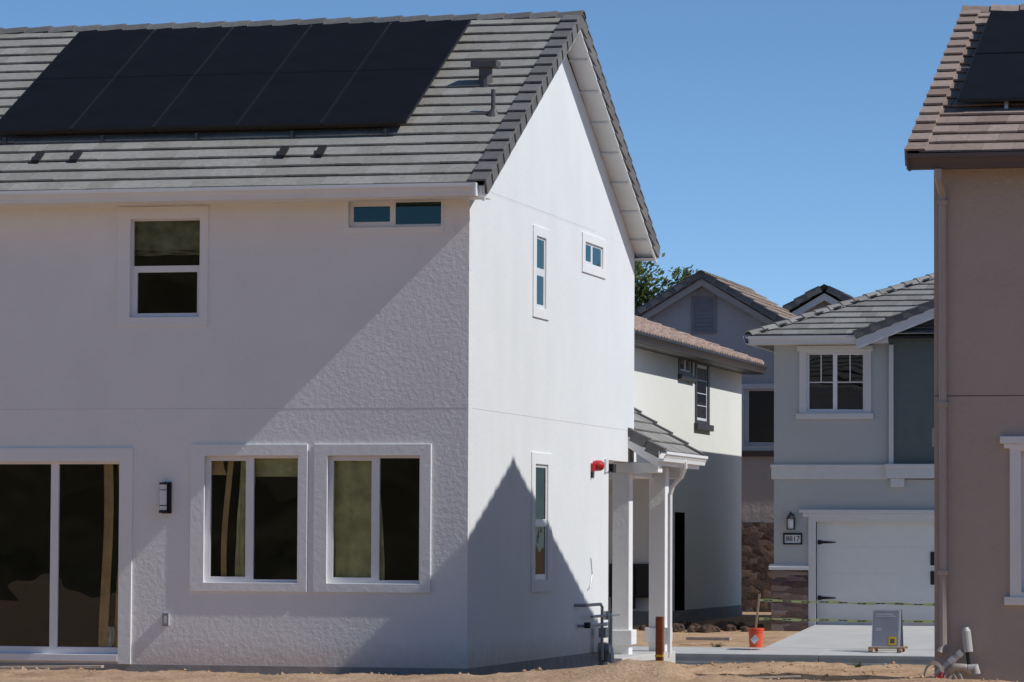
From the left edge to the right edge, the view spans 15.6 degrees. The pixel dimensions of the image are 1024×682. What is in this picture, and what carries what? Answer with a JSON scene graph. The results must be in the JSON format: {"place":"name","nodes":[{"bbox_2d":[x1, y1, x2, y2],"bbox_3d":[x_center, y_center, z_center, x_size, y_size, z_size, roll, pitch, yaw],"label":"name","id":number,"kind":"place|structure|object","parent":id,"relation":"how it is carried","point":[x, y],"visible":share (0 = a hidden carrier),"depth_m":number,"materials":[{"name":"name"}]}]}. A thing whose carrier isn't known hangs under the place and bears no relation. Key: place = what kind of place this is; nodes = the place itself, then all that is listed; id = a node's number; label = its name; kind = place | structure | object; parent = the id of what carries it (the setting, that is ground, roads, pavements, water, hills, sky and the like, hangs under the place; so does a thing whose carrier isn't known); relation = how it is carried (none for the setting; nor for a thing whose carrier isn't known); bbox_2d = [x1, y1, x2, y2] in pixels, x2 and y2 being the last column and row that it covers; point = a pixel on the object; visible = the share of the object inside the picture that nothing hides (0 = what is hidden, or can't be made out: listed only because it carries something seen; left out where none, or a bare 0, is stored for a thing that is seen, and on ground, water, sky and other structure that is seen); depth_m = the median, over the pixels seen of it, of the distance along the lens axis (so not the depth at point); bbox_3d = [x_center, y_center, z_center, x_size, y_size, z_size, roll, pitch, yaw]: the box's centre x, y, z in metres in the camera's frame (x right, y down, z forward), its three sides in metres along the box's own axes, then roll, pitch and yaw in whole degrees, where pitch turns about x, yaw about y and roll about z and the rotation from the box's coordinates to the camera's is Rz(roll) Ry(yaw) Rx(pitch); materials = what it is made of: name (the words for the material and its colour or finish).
{"place":"outdoors","nodes":[
{"label":"outdoors","id":0,"kind":"place"},
{"bbox_2d":[0,612,1010,681],"bbox_3d":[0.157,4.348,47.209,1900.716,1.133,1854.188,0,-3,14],"label":"ground","id":1,"kind":"structure","parent":0,"point":[628,670],"depth_m":40.48,"materials":[{"name":"brown soil"}]},
{"bbox_2d":[0,665,103,668],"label":"scrap board","id":2,"kind":"object","parent":1,"relation":"on","point":[66,666],"visible":1,"depth_m":45.09,"materials":[{"name":"wood"}]},
{"bbox_2d":[0,10,707,675],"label":"white house","id":3,"kind":"structure","parent":1,"relation":"on","point":[324,302],"depth_m":45.62,"materials":[{"name":"paint"}]},
{"bbox_2d":[0,78,113,132],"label":"solar panel","id":4,"kind":"object","parent":3,"relation":"attached to","point":[50,105],"visible":1,"depth_m":47.65,"materials":[{"name":"black glass"}]},
{"bbox_2d":[0,448,132,663],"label":"sliding door","id":5,"kind":"structure","parent":3,"relation":"in","point":[121,654],"depth_m":45.54,"materials":[{"name":"white plastic"}]},
{"bbox_2d":[36,29,154,79],"bbox_3d":[-5.488,-3.780,49.304,1.075,0.039,1.790,0,25,14],"label":"solar panel","id":6,"kind":"object","parent":3,"relation":"attached to","point":[97,54],"visible":1,"depth_m":49.26,"materials":[{"name":"black glass"}]},
{"bbox_2d":[98,464,113,646],"bbox_3d":[-4.961,2.637,45.609,0.188,2.400,0.023,0,-3,14],"label":"board","id":7,"kind":"object","parent":3,"relation":"attached to","point":[107,551],"visible":1,"depth_m":45.60,"materials":[{"name":"brown wood"}]},
{"bbox_2d":[105,626,114,646],"bbox_3d":[-4.910,3.633,45.512,0.148,0.305,0.072,0,-3,14],"label":"plastic wrap","id":8,"kind":"object","parent":3,"relation":"in","point":[111,636],"visible":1,"depth_m":45.50,"materials":[{"name":"clear plastic"}]},
{"bbox_2d":[113,464,118,646],"bbox_3d":[-4.781,2.635,45.563,0.170,2.401,0.103,0,-3,5],"label":"board","id":9,"kind":"object","parent":3,"relation":"attached to","point":[115,643],"visible":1,"depth_m":45.55,"materials":[{"name":"brown wood"}]},
{"bbox_2d":[71,75,193,130],"bbox_3d":[-4.812,-3.027,47.450,1.075,0.039,1.790,0,25,14],"label":"solar panel","id":10,"kind":"object","parent":3,"relation":"attached to","point":[132,103],"visible":1,"depth_m":47.37,"materials":[{"name":"black glass"}]},
{"bbox_2d":[116,206,208,325],"bbox_3d":[-4.246,-0.909,45.521,1.170,1.460,0.118,0,-3,14],"label":"window","id":11,"kind":"structure","parent":3,"relation":"in","point":[127,272],"depth_m":45.53,"materials":[{"name":"white plastic"}]},
{"bbox_2d":[159,482,171,512],"bbox_3d":[-4.209,1.900,45.246,0.132,0.380,0.137,0,-3,14],"label":"wall lamp","id":12,"kind":"object","parent":3,"relation":"attached to","point":[165,505],"visible":1,"depth_m":45.21,"materials":[{"name":"black metal"}]},
{"bbox_2d":[162,613,168,625],"bbox_3d":[-4.194,3.376,45.212,0.080,0.160,0.040,0,-3,14],"label":"outlet box","id":13,"kind":"object","parent":3,"relation":"attached to","point":[165,619],"visible":1,"depth_m":45.20,"materials":[{"name":"white plastic"}]},
{"bbox_2d":[135,221,199,249],"bbox_3d":[-4.183,-1.312,45.638,0.996,0.402,0.077,0,-3,14],"label":"hanging sheet","id":14,"kind":"object","parent":3,"relation":"attached to","point":[174,235],"visible":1,"depth_m":45.62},
{"bbox_2d":[135,246,199,255],"bbox_3d":[-4.171,-1.103,45.680,0.996,0.120,0.177,0,-3,14],"label":"hanging sheet","id":15,"kind":"object","parent":3,"relation":"attached to","point":[156,251],"visible":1,"depth_m":45.65,"materials":[{"name":"green fabric"}]},
{"bbox_2d":[115,27,232,77],"bbox_3d":[-4.429,-3.789,49.045,1.075,0.039,1.790,0,25,14],"label":"solar panel","id":16,"kind":"object","parent":3,"relation":"attached to","point":[177,52],"visible":1,"depth_m":49.00,"materials":[{"name":"black glass"}]},
{"bbox_2d":[154,73,274,128],"bbox_3d":[-3.752,-3.036,47.191,1.075,0.039,1.790,0,25,14],"label":"solar panel","id":17,"kind":"object","parent":3,"relation":"attached to","point":[214,101],"visible":1,"depth_m":47.12,"materials":[{"name":"black glass"}]},
{"bbox_2d":[212,461,226,474],"bbox_3d":[-3.580,1.478,45.357,0.243,0.300,0.008,0,-3,14],"label":"board","id":18,"kind":"object","parent":3,"relation":"attached to","point":[218,468],"visible":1,"depth_m":45.35,"materials":[{"name":"brown wood"}]},
{"bbox_2d":[221,461,233,576],"bbox_3d":[-3.451,2.177,45.298,0.162,1.700,0.008,0,-3,14],"label":"board","id":19,"kind":"object","parent":3,"relation":"attached to","point":[225,520],"visible":1,"depth_m":45.30,"materials":[{"name":"brown wood"}]},
{"bbox_2d":[235,458,256,576],"bbox_3d":[-3.225,2.175,45.237,0.270,1.701,0.080,0,-3,14],"label":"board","id":20,"kind":"object","parent":3,"relation":"attached to","point":[240,550],"visible":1,"depth_m":45.23,"materials":[{"name":"wood"}]},
{"bbox_2d":[189,444,307,591],"bbox_3d":[-3.168,2.137,45.090,1.480,1.780,0.131,0,-3,14],"label":"window","id":21,"kind":"structure","parent":3,"relation":"in","point":[202,455],"depth_m":45.12,"materials":[{"name":"white plastic"}]},
{"bbox_2d":[196,25,310,74],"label":"solar panel","id":22,"kind":"object","parent":3,"relation":"attached to","point":[255,50],"visible":1,"depth_m":48.74,"materials":[{"name":"black glass"}]},
{"bbox_2d":[256,458,297,476],"bbox_3d":[-2.834,1.482,45.179,0.705,0.325,0.083,0,-3,14],"label":"hanging sheet","id":23,"kind":"object","parent":3,"relation":"attached to","point":[276,467],"visible":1,"depth_m":45.16,"materials":[{"name":"green fabric"}]},
{"bbox_2d":[237,71,356,126],"bbox_3d":[-2.692,-3.045,46.933,1.075,0.039,1.790,0,25,14],"label":"solar panel","id":24,"kind":"object","parent":3,"relation":"attached to","point":[298,99],"visible":1,"depth_m":46.86,"materials":[{"name":"black glass"}]},
{"bbox_2d":[277,22,390,72],"bbox_3d":[-2.309,-3.806,48.527,1.075,0.039,1.790,0,25,14],"label":"solar panel","id":25,"kind":"object","parent":3,"relation":"attached to","point":[334,47],"visible":1,"depth_m":48.48,"materials":[{"name":"black glass"}]},
{"bbox_2d":[334,461,384,579],"bbox_3d":[-1.858,2.163,44.885,0.683,1.700,0.076,0,-3,14],"label":"hanging sheet","id":26,"kind":"object","parent":3,"relation":"hanging from","point":[352,517],"visible":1,"depth_m":44.90,"materials":[{"name":"green fabric"}]},
{"bbox_2d":[313,444,431,592],"bbox_3d":[-1.662,2.125,44.723,1.460,1.780,0.131,0,-3,14],"label":"window","id":27,"kind":"structure","parent":3,"relation":"in","point":[325,455],"depth_m":44.73,"materials":[{"name":"white plastic"}]},
{"bbox_2d":[322,69,439,125],"bbox_3d":[-1.632,-3.054,46.674,1.075,0.039,1.790,0,25,14],"label":"solar panel","id":28,"kind":"object","parent":3,"relation":"attached to","point":[383,97],"visible":1,"depth_m":46.60,"materials":[{"name":"black glass"}]},
{"bbox_2d":[343,200,443,233],"bbox_3d":[-1.416,-1.494,44.863,1.250,0.405,0.114,0,-3,14],"label":"window","id":29,"kind":"structure","parent":3,"relation":"in","point":[381,216],"depth_m":44.87,"materials":[{"name":"white plastic"}]},
{"bbox_2d":[358,20,470,70],"bbox_3d":[-1.249,-3.815,48.269,1.075,0.039,1.790,0,25,14],"label":"solar panel","id":30,"kind":"object","parent":3,"relation":"attached to","point":[418,45],"visible":1,"depth_m":48.22,"materials":[{"name":"black glass"}]},
{"bbox_2d":[530,452,551,592],"bbox_3d":[0.355,2.338,48.074,0.074,1.790,1.120,0,-3,14],"label":"window","id":31,"kind":"structure","parent":3,"relation":"in","point":[541,463],"depth_m":48.11,"materials":[{"name":"white plastic"}]},
{"bbox_2d":[532,225,549,320],"bbox_3d":[0.351,-0.877,48.167,0.074,1.180,0.880,0,-3,14],"label":"window","id":32,"kind":"structure","parent":3,"relation":"in","point":[541,236],"depth_m":48.22,"materials":[{"name":"white plastic"}]},
{"bbox_2d":[582,232,605,278],"bbox_3d":[1.103,-1.170,51.257,0.074,0.540,1.480,0,-3,14],"label":"window","id":33,"kind":"structure","parent":3,"relation":"in","point":[593,248],"depth_m":51.25,"materials":[{"name":"white plastic"}]},
{"bbox_2d":[574,603,619,664],"bbox_3d":[1.192,4.010,50.932,0.250,0.882,2.221,0,-3,14],"label":"gas riser","id":34,"kind":"object","parent":3,"relation":"attached to","point":[606,652],"visible":0.98,"depth_m":50.95,"materials":[{"name":"black metal"}]},
{"bbox_2d":[590,460,604,477],"bbox_3d":[1.178,1.752,51.066,0.155,0.245,0.255,0,-3,14],"label":"fire bell","id":35,"kind":"object","parent":3,"relation":"attached to","point":[597,465],"visible":1,"depth_m":51.05,"materials":[{"name":"red metal"}]},
{"bbox_2d":[605,459,615,472],"bbox_3d":[1.301,1.749,52.173,0.190,0.190,0.700,0,-3,14],"label":"flood light","id":36,"kind":"object","parent":3,"relation":"attached to","point":[612,468],"visible":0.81,"depth_m":52.30,"materials":[{"name":"white plastic"}]},
{"bbox_2d":[10,660,1017,681],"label":"dirt clods","id":37,"kind":"object","parent":1,"relation":"on","point":[540,669],"visible":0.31,"depth_m":50.48,"materials":[{"name":"brown soil"}]},
{"bbox_2d":[655,616,663,660],"bbox_3d":[1.575,3.350,39.803,0.085,0.820,0.088,0,-3,14],"label":"marker stake","id":38,"kind":"object","parent":1,"relation":"on","point":[659,645],"visible":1,"depth_m":39.77,"materials":[{"name":"wood"}]},
{"bbox_2d":[634,253,697,309],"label":"garden tree","id":39,"kind":"object","parent":1,"relation":"on","point":[642,293],"visible":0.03,"depth_m":105.20,"materials":[{"name":"green plant"}]},
{"bbox_2d":[608,315,766,624],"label":"cream house","id":40,"kind":"structure","parent":1,"relation":"on","point":[687,387],"depth_m":84.96,"materials":[{"name":"paint"}]},
{"bbox_2d":[609,563,648,608],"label":"utility cabinet","id":41,"kind":"object","parent":40,"relation":"attached to","point":[640,580],"visible":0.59,"depth_m":81.76,"materials":[{"name":"black metal"}]},
{"bbox_2d":[675,512,684,610],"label":"side door","id":42,"kind":"structure","parent":40,"relation":"in","point":[679,516],"depth_m":83.07,"materials":[{"name":"black"}]},
{"bbox_2d":[678,358,696,381],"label":"window","id":43,"kind":"structure","parent":40,"relation":"in","point":[685,368],"depth_m":83.74,"materials":[{"name":"black plastic"}]},
{"bbox_2d":[694,362,713,431],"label":"window","id":44,"kind":"structure","parent":40,"relation":"in","point":[702,372],"depth_m":85.79,"materials":[{"name":"glass"}]},
{"bbox_2d":[639,620,763,632],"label":"debris heap","id":45,"kind":"object","parent":1,"relation":"on","point":[681,626],"visible":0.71,"depth_m":77.77,"materials":[{"name":"soil"}]},
{"bbox_2d":[686,637,730,640],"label":"scrap board","id":46,"kind":"object","parent":1,"relation":"on","point":[711,638],"visible":1,"depth_m":73.92,"materials":[{"name":"wood"}]},
{"bbox_2d":[747,675,800,678],"bbox_3d":[2.807,3.600,39.977,0.570,0.040,0.030,0,-3,-2],"label":"scrap board","id":47,"kind":"object","parent":1,"relation":"on","point":[776,676],"visible":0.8,"depth_m":39.96,"materials":[{"name":"wood"}]},
{"bbox_2d":[675,653,934,665],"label":"kerb","id":48,"kind":"structure","parent":1,"relation":"on","point":[682,658],"depth_m":70.06,"materials":[{"name":"concrete"}]},
{"bbox_2d":[782,284,853,315],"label":"distant gabled house","id":49,"kind":"structure","parent":1,"relation":"on","point":[819,297],"depth_m":103.81,"materials":[{"name":"grey tile"}]},
{"bbox_2d":[743,273,933,630],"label":"pale blue house","id":50,"kind":"structure","parent":1,"relation":"on","point":[852,471],"depth_m":77.78,"materials":[{"name":"paint"}]},
{"bbox_2d":[786,512,795,529],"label":"wall lantern","id":51,"kind":"object","parent":50,"relation":"attached to","point":[791,518],"depth_m":77.83,"materials":[{"name":"white glass"}]},
{"bbox_2d":[796,345,873,418],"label":"window","id":52,"kind":"structure","parent":50,"relation":"in","point":[835,380],"depth_m":77.98,"materials":[{"name":"glass"}]},
{"bbox_2d":[817,522,933,625],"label":"garage door","id":53,"kind":"structure","parent":50,"relation":"in","point":[878,562],"depth_m":77.65,"materials":[{"name":"white metal"}]},
{"bbox_2d":[924,661,962,678],"bbox_3d":[4.616,3.568,39.689,0.488,0.322,0.066,0,-3,14],"label":"cable bundle","id":54,"kind":"object","parent":1,"relation":"on","point":[942,670],"visible":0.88,"depth_m":39.70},
{"bbox_2d":[935,672,943,677],"bbox_3d":[4.523,3.584,39.708,0.168,0.148,0.044,0,-3,14],"label":"red cable","id":55,"kind":"object","parent":54,"relation":"attached to","point":[939,676],"visible":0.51,"depth_m":39.69,"materials":[{"name":"plastic"}]},
{"bbox_2d":[934,649,963,676],"bbox_3d":[4.653,3.439,39.761,0.331,0.314,0.086,0,-3,8],"label":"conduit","id":56,"kind":"object","parent":1,"relation":"on","point":[952,660],"visible":0.98,"depth_m":39.73,"materials":[{"name":"grey plastic"}]},
{"bbox_2d":[947,663,979,675],"bbox_3d":[4.805,3.494,39.682,0.355,0.132,0.097,0,-3,14],"label":"lying conduit","id":57,"kind":"object","parent":1,"relation":"on","point":[968,669],"visible":1,"depth_m":39.65,"materials":[{"name":"grey plastic"}]},
{"bbox_2d":[904,4,1023,681],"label":"brown house","id":58,"kind":"structure","parent":1,"relation":"on","point":[971,154],"depth_m":39.98,"materials":[{"name":"paint"}]},
{"bbox_2d":[961,627,972,664],"bbox_3d":[4.853,3.252,39.779,0.122,0.408,0.100,0,-3,14],"label":"wall conduit","id":59,"kind":"object","parent":58,"relation":"attached to","point":[967,640],"depth_m":39.75,"materials":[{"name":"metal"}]},
{"bbox_2d":[957,53,1023,102],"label":"solar panel","id":60,"kind":"object","parent":58,"relation":"attached to","point":[994,77],"visible":1,"depth_m":41.68,"materials":[{"name":"black glass"}]},
{"bbox_2d":[975,11,1023,53],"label":"solar panel","id":61,"kind":"object","parent":58,"relation":"attached to","point":[1003,32],"visible":1,"depth_m":43.39,"materials":[{"name":"black glass"}]},
{"bbox_2d":[1000,436,1023,604],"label":"window","id":62,"kind":"structure","parent":58,"relation":"in","point":[1015,443],"depth_m":39.80,"materials":[{"name":"white plastic"}]},
{"bbox_2d":[0,0,1023,306],"label":"sky","id":63,"kind":"structure","parent":0,"point":[766,140],"materials":[{"name":"blue"}]},
{"bbox_2d":[634,270,795,611],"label":"grey gabled house","id":64,"kind":"structure","parent":0,"point":[713,308],"depth_m":94.35,"materials":[{"name":"paint"}]},
{"bbox_2d":[742,384,773,450],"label":"window","id":65,"kind":"structure","parent":64,"relation":"in","point":[757,399],"depth_m":94.36,"materials":[{"name":"black glass"}]},
{"bbox_2d":[632,646,934,655],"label":"pavement","id":66,"kind":"structure","parent":0,"point":[783,651],"depth_m":70.90,"materials":[{"name":"concrete"}]},
{"bbox_2d":[748,628,763,646],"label":"bucket","id":67,"kind":"object","parent":66,"relation":"on","point":[755,637],"visible":1,"depth_m":71.29,"materials":[{"name":"orange plastic"}]},
{"bbox_2d":[755,594,760,627],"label":"lath stake","id":68,"kind":"object","parent":67,"relation":"on","point":[757,611],"visible":1,"depth_m":71.41,"materials":[{"name":"brown wood"}]},
{"bbox_2d":[759,617,933,622],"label":"caution tape","id":69,"kind":"object","parent":68,"relation":"attached to","point":[856,620],"visible":0.7,"depth_m":71.08,"materials":[{"name":"yellow plastic"}]},
{"bbox_2d":[760,599,933,605],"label":"caution tape","id":70,"kind":"object","parent":68,"relation":"attached to","point":[842,602],"visible":0.71,"depth_m":71.05,"materials":[{"name":"yellow plastic"}]},
{"bbox_2d":[868,609,907,651],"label":"sandwich board","id":71,"kind":"object","parent":66,"relation":"on","point":[887,628],"visible":1,"depth_m":70.58,"materials":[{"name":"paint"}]},
{"bbox_2d":[764,625,934,649],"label":"driveway","id":72,"kind":"structure","parent":0,"point":[853,637],"depth_m":73.95,"materials":[{"name":"concrete"}]}
]}

